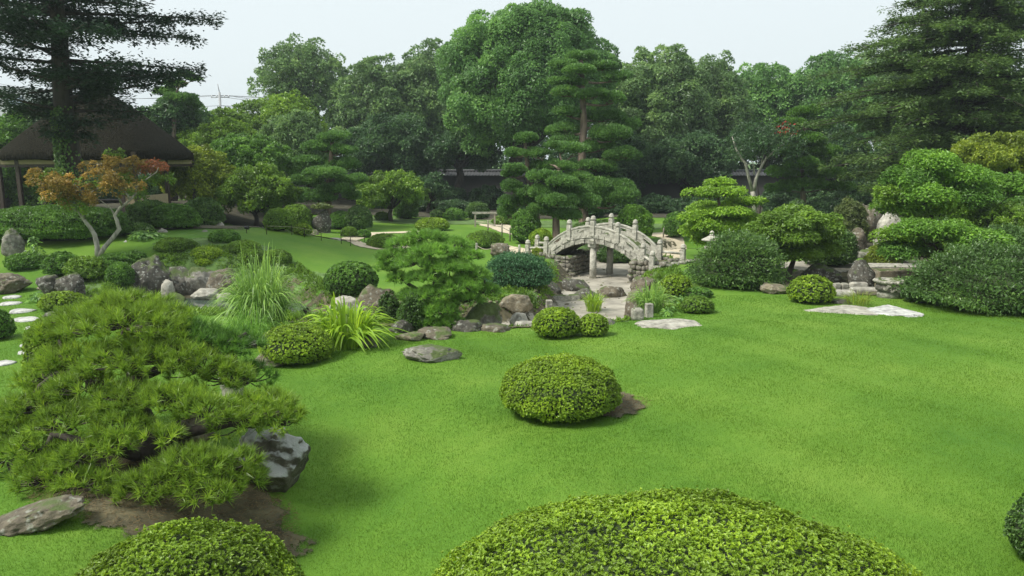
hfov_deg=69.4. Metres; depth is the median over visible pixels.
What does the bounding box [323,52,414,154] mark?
broadleaf tree
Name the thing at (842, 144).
broadleaf tree
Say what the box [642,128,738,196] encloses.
broadleaf tree
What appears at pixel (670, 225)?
clipped shrub
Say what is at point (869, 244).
forest floor
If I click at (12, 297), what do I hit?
stepping stone
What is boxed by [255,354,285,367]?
rock
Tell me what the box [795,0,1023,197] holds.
cedar tree
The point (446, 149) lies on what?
broadleaf tree
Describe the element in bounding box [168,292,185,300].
rock
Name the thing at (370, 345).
rock
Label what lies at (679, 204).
undergrowth shrub
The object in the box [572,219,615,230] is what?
leafy shrub
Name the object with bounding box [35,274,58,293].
rock
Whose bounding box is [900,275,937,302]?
dark shrub
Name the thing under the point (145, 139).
thatched pavilion
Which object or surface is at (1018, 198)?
leafy shrub
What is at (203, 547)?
clipped azalea
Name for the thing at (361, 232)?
clipped shrub
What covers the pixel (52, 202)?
undergrowth shrub
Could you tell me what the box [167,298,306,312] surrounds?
pond water
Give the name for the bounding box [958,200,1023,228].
shrub
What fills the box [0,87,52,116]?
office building
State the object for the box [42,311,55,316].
rock
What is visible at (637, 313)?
cut stone
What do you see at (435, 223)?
clipped shrub
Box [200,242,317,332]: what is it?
reed clump
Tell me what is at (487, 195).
undergrowth shrub
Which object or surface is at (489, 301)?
pebbles
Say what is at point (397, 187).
leafy tree
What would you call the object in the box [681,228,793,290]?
yew shrub
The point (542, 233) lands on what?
clipped shrub
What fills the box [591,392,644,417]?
soil bed
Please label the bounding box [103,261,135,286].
clipped shrub
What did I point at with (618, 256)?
leafy shrub
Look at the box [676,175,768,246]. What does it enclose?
pine
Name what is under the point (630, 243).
stone bridge
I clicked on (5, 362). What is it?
stepping stone
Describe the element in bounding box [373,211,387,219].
shrub
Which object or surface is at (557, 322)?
clipped azalea
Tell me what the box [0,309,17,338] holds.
clipped shrub
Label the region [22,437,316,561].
soil bed
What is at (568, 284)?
rock
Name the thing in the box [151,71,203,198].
garden pine
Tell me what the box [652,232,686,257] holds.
garden path
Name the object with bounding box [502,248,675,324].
stream bed
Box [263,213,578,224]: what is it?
moss ground
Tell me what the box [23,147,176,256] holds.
japanese maple
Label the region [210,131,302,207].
leafy tree
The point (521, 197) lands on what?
cloud pine
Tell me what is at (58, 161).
ivy
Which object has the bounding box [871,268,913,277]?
cut stone
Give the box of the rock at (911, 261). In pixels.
[903,259,925,263]
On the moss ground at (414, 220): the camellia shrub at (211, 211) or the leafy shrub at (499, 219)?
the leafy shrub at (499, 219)
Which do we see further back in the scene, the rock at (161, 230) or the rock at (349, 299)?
the rock at (161, 230)
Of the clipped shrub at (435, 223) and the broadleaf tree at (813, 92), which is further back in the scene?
the broadleaf tree at (813, 92)
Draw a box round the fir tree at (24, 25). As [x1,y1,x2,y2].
[0,0,226,203]
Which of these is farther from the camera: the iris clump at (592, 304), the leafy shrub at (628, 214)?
the leafy shrub at (628, 214)
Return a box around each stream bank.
[288,239,702,326]
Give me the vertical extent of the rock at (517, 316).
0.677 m
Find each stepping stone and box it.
[0,301,22,305]
[0,360,16,365]
[2,295,21,298]
[9,308,36,313]
[14,316,37,321]
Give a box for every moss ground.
[148,237,272,266]
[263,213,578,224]
[541,223,662,228]
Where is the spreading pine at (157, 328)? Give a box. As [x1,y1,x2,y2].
[0,284,312,510]
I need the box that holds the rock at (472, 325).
[451,319,482,331]
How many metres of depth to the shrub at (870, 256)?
22.35 m
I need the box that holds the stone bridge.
[525,213,685,278]
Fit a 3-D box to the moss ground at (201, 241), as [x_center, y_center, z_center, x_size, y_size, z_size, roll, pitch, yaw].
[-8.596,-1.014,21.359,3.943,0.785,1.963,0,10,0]
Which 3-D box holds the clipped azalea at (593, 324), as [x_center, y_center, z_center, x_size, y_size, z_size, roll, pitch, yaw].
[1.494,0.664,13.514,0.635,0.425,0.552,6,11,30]
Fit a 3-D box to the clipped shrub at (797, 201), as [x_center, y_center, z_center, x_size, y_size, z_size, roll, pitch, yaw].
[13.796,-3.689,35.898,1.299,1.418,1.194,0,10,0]
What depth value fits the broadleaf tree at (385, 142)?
47.38 m
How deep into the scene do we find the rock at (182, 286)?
19.46 m
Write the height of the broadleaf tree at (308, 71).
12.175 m
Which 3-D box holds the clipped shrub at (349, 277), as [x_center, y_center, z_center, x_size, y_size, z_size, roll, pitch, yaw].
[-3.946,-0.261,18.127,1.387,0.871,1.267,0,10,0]
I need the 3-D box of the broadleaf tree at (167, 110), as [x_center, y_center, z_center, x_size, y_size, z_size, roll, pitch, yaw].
[-18.231,-7.580,40.342,4.787,6.091,4.105,0,10,0]
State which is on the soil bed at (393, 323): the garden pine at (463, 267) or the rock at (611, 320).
the garden pine at (463, 267)
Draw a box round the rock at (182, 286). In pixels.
[169,266,194,295]
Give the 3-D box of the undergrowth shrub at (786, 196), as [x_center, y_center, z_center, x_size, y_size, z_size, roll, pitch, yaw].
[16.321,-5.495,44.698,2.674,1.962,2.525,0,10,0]
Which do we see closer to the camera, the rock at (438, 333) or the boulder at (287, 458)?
the boulder at (287, 458)
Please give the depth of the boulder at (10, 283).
17.84 m
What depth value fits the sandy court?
22.49 m
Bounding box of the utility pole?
[3,84,321,110]
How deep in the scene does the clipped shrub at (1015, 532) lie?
5.98 m
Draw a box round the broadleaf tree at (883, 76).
[854,46,932,138]
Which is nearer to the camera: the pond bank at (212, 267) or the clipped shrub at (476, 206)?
the pond bank at (212, 267)
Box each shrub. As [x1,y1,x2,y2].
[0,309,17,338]
[2,252,45,269]
[8,192,38,203]
[36,290,88,310]
[38,175,58,203]
[38,250,78,274]
[61,255,107,279]
[86,174,120,202]
[98,251,144,265]
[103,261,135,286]
[120,221,157,235]
[123,199,164,227]
[127,173,162,195]
[129,249,147,257]
[150,203,203,228]
[184,196,226,224]
[189,245,223,258]
[193,257,212,265]
[207,229,240,242]
[224,239,261,253]
[237,248,265,262]
[262,207,293,230]
[262,248,292,264]
[283,203,312,231]
[293,223,312,234]
[311,202,333,208]
[323,260,378,294]
[329,210,346,228]
[340,226,356,236]
[344,204,372,229]
[356,229,370,236]
[366,233,396,247]
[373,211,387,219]
[376,290,400,322]
[392,203,418,218]
[395,291,426,330]
[414,198,433,210]
[414,217,449,229]
[430,209,442,216]
[431,184,467,207]
[434,198,470,211]
[442,206,467,220]
[464,201,489,219]
[465,184,504,208]
[466,230,505,247]
[485,250,555,287]
[490,215,511,224]
[496,204,526,215]
[509,208,541,242]
[528,228,552,245]
[531,247,542,255]
[561,205,604,217]
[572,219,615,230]
[597,245,630,262]
[603,200,638,213]
[616,204,654,236]
[637,192,672,212]
[660,273,692,295]
[661,211,685,236]
[665,196,702,212]
[680,295,715,313]
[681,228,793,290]
[683,286,713,296]
[702,192,749,206]
[760,189,799,207]
[762,199,788,211]
[786,274,836,302]
[788,198,806,205]
[797,188,834,205]
[803,229,859,265]
[810,198,840,215]
[829,177,892,206]
[833,195,870,239]
[847,192,884,216]
[863,244,904,262]
[890,236,1023,316]
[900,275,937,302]
[934,195,1023,238]
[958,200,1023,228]
[960,223,1023,246]
[1003,492,1023,557]
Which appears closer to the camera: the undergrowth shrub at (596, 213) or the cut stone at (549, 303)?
the cut stone at (549, 303)
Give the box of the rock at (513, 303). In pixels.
[499,294,532,313]
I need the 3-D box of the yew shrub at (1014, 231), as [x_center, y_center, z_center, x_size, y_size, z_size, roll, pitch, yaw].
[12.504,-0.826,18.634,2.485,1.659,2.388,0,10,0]
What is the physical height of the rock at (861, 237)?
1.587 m
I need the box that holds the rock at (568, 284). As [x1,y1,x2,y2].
[562,278,589,290]
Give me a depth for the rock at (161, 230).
23.39 m
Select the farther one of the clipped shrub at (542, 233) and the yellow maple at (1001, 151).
the clipped shrub at (542, 233)
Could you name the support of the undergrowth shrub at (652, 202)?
on the forest floor at (344, 205)
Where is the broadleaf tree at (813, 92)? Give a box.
[773,48,883,142]
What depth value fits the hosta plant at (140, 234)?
21.86 m
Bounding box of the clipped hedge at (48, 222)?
[0,203,132,240]
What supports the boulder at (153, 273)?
on the pond bank at (212, 267)
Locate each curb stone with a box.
[553,294,580,301]
[836,289,855,296]
[849,282,868,286]
[849,286,876,292]
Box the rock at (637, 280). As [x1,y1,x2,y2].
[630,276,654,289]
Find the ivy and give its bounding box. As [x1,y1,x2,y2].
[49,105,84,202]
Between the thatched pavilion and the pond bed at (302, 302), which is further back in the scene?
the thatched pavilion
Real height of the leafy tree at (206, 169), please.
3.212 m
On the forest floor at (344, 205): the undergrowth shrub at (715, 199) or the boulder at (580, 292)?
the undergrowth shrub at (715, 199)
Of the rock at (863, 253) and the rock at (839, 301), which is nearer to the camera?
the rock at (839, 301)
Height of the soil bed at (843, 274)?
0.351 m
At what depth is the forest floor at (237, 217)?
35.39 m
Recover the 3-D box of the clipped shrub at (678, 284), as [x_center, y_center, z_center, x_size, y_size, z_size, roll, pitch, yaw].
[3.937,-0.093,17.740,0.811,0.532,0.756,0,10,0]
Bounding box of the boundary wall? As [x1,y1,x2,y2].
[138,169,874,201]
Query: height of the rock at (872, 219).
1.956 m
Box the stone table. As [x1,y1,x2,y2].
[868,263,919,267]
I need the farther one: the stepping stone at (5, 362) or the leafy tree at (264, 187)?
the leafy tree at (264, 187)
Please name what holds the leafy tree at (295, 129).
on the forest floor at (344, 205)
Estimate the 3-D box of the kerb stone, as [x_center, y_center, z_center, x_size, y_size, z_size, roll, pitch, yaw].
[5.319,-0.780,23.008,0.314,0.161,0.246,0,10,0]
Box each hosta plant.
[22,236,46,253]
[24,291,41,302]
[127,230,166,240]
[659,306,679,316]
[672,295,687,303]
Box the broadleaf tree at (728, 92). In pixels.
[691,49,756,161]
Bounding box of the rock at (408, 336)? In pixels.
[395,331,424,340]
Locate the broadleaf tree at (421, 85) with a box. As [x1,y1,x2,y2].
[384,37,470,168]
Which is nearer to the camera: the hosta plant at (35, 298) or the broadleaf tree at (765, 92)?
the hosta plant at (35, 298)
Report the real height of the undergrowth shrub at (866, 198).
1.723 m
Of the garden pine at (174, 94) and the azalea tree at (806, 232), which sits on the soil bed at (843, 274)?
the azalea tree at (806, 232)
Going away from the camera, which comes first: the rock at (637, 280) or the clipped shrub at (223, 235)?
the rock at (637, 280)
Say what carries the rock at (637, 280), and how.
on the stream bank at (584, 247)
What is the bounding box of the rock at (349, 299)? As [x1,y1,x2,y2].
[326,295,361,316]
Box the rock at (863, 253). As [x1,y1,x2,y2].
[857,248,868,257]
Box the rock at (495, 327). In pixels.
[480,323,510,332]
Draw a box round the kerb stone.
[678,260,687,263]
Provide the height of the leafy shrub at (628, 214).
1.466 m
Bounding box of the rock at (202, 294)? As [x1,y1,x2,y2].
[190,288,218,299]
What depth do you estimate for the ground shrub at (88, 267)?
18.73 m
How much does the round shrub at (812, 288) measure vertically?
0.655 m
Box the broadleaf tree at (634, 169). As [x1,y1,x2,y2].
[586,129,656,189]
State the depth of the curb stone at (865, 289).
18.73 m
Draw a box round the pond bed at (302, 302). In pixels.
[87,276,321,312]
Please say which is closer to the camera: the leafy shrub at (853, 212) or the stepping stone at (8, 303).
the stepping stone at (8, 303)
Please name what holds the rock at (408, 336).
on the lawn at (322, 254)
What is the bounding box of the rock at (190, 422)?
[179,414,215,446]
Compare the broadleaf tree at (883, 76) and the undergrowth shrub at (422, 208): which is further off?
the broadleaf tree at (883, 76)
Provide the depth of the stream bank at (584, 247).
18.43 m
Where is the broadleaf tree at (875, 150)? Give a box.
[868,125,918,176]
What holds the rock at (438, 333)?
on the lawn at (322, 254)
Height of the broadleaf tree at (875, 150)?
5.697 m
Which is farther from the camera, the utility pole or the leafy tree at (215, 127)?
the utility pole
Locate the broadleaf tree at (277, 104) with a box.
[231,88,327,132]
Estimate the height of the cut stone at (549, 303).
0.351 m
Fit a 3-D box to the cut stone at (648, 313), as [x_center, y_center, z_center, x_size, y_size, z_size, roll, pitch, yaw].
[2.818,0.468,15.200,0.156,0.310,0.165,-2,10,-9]
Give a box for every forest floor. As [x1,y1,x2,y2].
[29,200,265,226]
[178,192,923,218]
[867,236,924,259]
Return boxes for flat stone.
[635,318,701,329]
[805,305,878,314]
[866,305,923,316]
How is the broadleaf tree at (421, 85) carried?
on the forest floor
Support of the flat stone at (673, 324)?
on the lawn at (322, 254)
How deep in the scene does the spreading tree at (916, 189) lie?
20.29 m
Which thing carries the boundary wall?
on the lawn at (322, 254)
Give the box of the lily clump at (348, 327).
[300,291,415,353]
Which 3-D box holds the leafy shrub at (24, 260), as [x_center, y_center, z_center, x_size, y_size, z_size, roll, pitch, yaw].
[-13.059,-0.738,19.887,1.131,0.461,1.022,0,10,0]
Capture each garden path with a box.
[341,231,531,252]
[477,217,511,233]
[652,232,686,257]
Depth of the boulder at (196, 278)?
19.51 m
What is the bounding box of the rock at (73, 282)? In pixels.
[54,272,85,294]
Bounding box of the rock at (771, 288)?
[760,282,790,293]
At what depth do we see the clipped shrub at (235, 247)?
20.85 m
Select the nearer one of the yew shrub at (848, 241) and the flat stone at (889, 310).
the flat stone at (889, 310)
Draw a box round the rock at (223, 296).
[215,293,231,300]
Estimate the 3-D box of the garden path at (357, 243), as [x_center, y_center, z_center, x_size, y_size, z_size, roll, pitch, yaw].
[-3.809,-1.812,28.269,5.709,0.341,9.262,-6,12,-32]
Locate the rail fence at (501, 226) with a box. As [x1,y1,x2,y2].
[487,220,510,240]
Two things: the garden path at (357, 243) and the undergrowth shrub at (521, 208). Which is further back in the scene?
the undergrowth shrub at (521, 208)
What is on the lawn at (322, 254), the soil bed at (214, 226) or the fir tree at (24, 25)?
the soil bed at (214, 226)
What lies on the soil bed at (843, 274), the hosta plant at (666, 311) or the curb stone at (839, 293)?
the curb stone at (839, 293)
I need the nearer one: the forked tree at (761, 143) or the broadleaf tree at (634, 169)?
the forked tree at (761, 143)
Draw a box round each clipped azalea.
[19,314,83,410]
[72,514,304,575]
[256,320,336,363]
[431,484,925,575]
[498,351,623,423]
[531,306,580,337]
[578,313,611,335]
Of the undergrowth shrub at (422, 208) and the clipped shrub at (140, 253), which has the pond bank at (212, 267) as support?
the clipped shrub at (140, 253)
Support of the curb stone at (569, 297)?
on the stream bed at (615, 307)
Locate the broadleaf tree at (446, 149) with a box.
[418,126,502,190]
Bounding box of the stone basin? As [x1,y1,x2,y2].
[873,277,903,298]
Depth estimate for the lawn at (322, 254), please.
8.90 m
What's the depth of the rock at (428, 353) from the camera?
11.45 m
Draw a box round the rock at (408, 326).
[389,320,414,332]
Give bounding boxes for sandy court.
[780,260,856,272]
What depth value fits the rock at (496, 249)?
24.76 m
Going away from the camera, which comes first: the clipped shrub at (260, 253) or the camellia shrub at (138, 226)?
the clipped shrub at (260, 253)
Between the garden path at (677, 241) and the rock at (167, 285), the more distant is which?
the garden path at (677, 241)
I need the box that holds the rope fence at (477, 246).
[475,243,520,251]
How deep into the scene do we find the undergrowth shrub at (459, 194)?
48.04 m
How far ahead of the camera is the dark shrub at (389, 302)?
14.75 m
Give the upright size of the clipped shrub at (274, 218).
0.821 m
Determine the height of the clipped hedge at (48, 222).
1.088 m
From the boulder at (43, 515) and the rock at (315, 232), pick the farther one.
the rock at (315, 232)
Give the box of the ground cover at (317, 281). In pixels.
[77,243,695,327]
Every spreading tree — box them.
[868,146,1023,220]
[868,215,1018,263]
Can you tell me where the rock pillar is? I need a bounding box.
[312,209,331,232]
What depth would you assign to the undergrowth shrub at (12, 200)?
36.20 m
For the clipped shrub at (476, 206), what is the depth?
40.20 m
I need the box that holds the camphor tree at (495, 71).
[433,0,622,194]
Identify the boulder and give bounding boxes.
[0,273,32,293]
[0,494,84,536]
[1,228,24,256]
[131,254,170,296]
[185,267,213,290]
[233,427,310,492]
[357,284,395,318]
[464,302,501,323]
[574,288,594,299]
[597,286,626,297]
[624,286,644,317]
[873,212,900,244]
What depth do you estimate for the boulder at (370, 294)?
15.04 m
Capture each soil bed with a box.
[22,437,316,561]
[154,225,358,241]
[288,317,531,327]
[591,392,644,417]
[756,270,876,294]
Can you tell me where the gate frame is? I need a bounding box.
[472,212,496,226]
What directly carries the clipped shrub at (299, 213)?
on the lawn at (322, 254)
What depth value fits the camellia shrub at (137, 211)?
24.21 m
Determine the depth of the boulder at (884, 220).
25.38 m
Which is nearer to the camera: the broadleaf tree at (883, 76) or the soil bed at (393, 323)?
the soil bed at (393, 323)
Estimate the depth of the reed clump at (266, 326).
12.81 m
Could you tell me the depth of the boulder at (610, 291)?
20.40 m
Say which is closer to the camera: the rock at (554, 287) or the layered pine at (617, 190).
the rock at (554, 287)
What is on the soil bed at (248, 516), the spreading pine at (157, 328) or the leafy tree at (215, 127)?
the spreading pine at (157, 328)
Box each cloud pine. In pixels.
[286,129,368,214]
[496,130,540,227]
[525,140,602,241]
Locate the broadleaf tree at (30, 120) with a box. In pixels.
[17,101,51,127]
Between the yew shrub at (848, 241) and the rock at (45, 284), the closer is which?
the rock at (45, 284)
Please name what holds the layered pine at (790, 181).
on the forest floor at (344, 205)
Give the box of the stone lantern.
[701,231,715,248]
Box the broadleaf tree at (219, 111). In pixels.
[208,106,256,130]
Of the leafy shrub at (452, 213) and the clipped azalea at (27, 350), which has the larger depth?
the leafy shrub at (452, 213)
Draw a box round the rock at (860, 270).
[847,259,875,286]
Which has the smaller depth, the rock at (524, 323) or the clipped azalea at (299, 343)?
the clipped azalea at (299, 343)
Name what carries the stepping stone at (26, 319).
on the lawn at (322, 254)
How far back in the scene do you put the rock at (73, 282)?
17.29 m
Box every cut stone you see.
[545,299,552,308]
[631,307,643,319]
[644,303,652,317]
[833,283,840,289]
[840,283,848,289]
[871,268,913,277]
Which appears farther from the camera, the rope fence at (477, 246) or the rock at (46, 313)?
the rope fence at (477, 246)
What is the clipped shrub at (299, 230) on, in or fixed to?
on the lawn at (322, 254)
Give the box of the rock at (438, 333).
[418,326,451,339]
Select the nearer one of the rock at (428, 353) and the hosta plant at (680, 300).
the rock at (428, 353)
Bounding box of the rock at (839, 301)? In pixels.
[827,298,852,303]
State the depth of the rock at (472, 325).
14.07 m
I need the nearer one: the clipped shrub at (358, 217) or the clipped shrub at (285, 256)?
the clipped shrub at (285, 256)
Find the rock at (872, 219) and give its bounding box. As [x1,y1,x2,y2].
[862,203,881,242]
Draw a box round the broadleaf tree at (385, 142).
[339,111,445,180]
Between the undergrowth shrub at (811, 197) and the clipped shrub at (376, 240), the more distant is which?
the undergrowth shrub at (811, 197)
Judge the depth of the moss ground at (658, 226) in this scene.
36.30 m
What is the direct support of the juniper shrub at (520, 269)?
on the lawn at (322, 254)
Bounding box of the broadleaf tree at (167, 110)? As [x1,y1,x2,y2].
[136,91,213,198]
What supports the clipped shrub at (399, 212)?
on the moss ground at (414, 220)
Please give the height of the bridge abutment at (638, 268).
1.032 m
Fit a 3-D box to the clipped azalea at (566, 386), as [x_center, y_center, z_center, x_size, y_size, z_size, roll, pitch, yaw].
[0.620,1.219,9.440,1.591,0.744,1.474,0,10,0]
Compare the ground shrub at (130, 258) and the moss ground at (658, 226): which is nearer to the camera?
the ground shrub at (130, 258)
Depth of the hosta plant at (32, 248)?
20.31 m
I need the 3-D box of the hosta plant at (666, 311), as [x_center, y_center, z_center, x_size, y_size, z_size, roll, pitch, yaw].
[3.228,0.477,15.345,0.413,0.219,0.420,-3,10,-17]
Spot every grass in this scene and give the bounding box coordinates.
[836,289,879,305]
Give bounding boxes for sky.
[0,0,1023,161]
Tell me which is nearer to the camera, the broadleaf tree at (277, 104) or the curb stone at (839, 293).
the curb stone at (839, 293)
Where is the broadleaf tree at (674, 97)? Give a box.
[596,43,720,168]
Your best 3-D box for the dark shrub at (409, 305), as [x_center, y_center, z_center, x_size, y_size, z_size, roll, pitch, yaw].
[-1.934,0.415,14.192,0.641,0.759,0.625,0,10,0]
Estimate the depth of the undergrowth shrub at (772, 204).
41.47 m
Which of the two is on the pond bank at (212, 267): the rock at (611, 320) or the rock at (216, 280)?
the rock at (216, 280)
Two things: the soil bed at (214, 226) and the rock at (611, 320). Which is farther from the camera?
the soil bed at (214, 226)
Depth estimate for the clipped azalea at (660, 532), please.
4.46 m
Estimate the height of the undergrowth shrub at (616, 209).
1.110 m
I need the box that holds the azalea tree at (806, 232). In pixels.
[740,203,846,281]
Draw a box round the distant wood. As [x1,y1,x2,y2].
[83,110,888,176]
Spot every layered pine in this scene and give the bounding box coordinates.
[544,48,643,221]
[764,103,856,201]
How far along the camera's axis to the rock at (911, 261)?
22.60 m
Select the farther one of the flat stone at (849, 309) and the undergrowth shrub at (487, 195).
the undergrowth shrub at (487, 195)
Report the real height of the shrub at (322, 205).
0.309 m
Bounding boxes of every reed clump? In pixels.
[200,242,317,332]
[220,303,282,342]
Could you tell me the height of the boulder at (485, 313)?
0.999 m
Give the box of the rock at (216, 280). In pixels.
[206,268,237,293]
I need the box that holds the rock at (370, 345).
[360,334,380,347]
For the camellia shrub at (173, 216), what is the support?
on the soil bed at (214, 226)
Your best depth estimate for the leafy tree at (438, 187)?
43.25 m
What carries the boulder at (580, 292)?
on the stream bed at (615, 307)
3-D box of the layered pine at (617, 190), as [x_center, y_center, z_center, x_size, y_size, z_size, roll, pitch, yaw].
[3.630,-6.293,32.106,4.457,8.022,3.143,0,10,0]
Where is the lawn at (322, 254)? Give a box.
[0,162,1023,575]
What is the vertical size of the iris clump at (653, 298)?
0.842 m
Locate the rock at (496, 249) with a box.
[490,243,509,255]
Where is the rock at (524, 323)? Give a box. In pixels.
[513,320,531,325]
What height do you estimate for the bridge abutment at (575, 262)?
1.034 m
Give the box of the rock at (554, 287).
[548,280,561,293]
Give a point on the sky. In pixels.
(786, 32)
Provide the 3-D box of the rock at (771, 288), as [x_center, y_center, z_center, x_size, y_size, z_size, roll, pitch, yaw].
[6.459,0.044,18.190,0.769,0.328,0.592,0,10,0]
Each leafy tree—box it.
[150,143,235,200]
[176,116,257,146]
[209,161,301,225]
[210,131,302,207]
[255,109,334,176]
[354,169,431,220]
[415,171,451,212]
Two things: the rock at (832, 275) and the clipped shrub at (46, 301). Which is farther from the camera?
the rock at (832, 275)
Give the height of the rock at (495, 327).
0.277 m
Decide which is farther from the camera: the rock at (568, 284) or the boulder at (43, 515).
the rock at (568, 284)
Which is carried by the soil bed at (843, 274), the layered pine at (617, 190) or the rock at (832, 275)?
the rock at (832, 275)
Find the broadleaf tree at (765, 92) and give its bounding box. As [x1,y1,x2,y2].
[729,61,806,168]
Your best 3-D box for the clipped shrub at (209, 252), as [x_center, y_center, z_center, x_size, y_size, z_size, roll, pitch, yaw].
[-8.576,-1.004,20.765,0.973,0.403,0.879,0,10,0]
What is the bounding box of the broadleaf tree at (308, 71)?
[247,32,345,117]
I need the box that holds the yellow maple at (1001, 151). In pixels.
[943,130,1023,194]
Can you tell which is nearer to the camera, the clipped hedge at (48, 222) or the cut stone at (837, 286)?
the cut stone at (837, 286)
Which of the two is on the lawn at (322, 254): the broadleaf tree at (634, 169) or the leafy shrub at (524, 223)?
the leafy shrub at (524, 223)
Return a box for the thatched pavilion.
[0,95,196,211]
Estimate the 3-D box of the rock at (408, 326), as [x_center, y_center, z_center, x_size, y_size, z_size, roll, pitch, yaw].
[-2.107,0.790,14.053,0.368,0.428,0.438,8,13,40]
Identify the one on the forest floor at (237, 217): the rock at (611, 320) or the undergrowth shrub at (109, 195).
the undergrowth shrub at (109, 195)
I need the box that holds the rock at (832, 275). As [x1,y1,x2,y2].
[799,263,845,282]
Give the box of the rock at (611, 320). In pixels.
[607,318,614,324]
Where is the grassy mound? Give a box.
[153,237,199,251]
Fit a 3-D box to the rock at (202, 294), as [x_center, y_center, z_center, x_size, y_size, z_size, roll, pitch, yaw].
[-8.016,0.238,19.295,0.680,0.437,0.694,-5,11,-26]
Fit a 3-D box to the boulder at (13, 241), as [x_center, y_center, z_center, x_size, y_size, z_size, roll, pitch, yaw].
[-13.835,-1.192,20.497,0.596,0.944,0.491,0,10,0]
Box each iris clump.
[581,291,608,312]
[621,279,677,312]
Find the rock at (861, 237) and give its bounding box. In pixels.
[848,227,867,250]
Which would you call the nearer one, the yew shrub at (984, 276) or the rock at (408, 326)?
the rock at (408, 326)
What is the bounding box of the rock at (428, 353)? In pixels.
[402,344,462,362]
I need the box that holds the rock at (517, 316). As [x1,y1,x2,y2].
[509,312,527,325]
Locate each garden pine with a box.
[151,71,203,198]
[371,227,503,328]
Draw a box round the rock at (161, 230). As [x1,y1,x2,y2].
[158,228,167,232]
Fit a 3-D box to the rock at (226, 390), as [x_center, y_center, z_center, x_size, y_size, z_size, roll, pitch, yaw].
[-3.790,1.288,9.971,0.323,0.843,0.262,7,12,34]
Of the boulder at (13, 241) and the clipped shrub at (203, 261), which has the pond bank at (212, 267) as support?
the clipped shrub at (203, 261)
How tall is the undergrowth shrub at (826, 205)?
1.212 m
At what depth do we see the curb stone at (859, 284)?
19.08 m
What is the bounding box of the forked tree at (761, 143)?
[719,117,810,213]
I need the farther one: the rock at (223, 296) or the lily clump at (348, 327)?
the rock at (223, 296)
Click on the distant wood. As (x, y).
(555, 154)
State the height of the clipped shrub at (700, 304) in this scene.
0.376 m
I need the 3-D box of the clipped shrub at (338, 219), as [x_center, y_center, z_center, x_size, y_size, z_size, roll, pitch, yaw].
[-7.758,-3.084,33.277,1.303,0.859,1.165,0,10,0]
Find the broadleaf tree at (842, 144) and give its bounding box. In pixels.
[783,123,873,180]
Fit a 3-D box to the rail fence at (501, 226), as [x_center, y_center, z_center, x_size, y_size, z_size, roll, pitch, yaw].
[-0.482,-2.394,30.980,0.242,0.612,3.732,-3,10,-15]
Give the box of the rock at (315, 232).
[310,229,319,234]
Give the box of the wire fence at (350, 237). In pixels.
[266,225,364,245]
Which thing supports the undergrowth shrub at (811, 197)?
on the forest floor at (344, 205)
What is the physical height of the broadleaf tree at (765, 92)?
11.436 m
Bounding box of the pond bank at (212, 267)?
[84,254,329,313]
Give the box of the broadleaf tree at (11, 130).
[0,111,54,208]
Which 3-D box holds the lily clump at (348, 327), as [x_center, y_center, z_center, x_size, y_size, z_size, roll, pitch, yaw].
[-2.874,0.532,12.765,2.211,0.912,2.388,-6,11,-30]
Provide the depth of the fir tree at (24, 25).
21.89 m
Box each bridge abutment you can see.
[528,249,589,275]
[627,256,679,282]
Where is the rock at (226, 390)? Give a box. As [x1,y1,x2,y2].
[218,355,243,396]
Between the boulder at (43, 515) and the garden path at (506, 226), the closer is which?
the boulder at (43, 515)
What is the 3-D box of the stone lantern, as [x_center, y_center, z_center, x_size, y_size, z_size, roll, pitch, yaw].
[5.801,-1.082,21.531,0.604,1.191,0.526,0,10,0]
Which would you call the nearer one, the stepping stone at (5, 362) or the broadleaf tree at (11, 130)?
the stepping stone at (5, 362)
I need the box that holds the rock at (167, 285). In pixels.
[161,279,174,296]
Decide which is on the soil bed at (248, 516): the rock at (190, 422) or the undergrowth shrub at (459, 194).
the rock at (190, 422)
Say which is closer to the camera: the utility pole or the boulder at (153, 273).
the boulder at (153, 273)
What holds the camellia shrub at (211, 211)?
on the soil bed at (214, 226)
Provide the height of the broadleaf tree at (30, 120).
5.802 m
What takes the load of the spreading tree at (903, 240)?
on the soil bed at (843, 274)
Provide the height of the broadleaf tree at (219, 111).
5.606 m
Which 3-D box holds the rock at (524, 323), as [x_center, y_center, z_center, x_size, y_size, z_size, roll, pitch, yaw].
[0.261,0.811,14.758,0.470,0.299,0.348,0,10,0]
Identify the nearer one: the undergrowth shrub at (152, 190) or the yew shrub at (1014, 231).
the yew shrub at (1014, 231)
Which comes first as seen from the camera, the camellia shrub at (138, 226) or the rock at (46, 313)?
the rock at (46, 313)
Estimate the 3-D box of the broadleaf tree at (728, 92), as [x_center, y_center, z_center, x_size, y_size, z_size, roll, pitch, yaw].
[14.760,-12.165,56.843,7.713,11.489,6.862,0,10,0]
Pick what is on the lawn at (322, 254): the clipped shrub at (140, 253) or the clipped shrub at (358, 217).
the clipped shrub at (358, 217)
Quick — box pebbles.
[399,261,672,315]

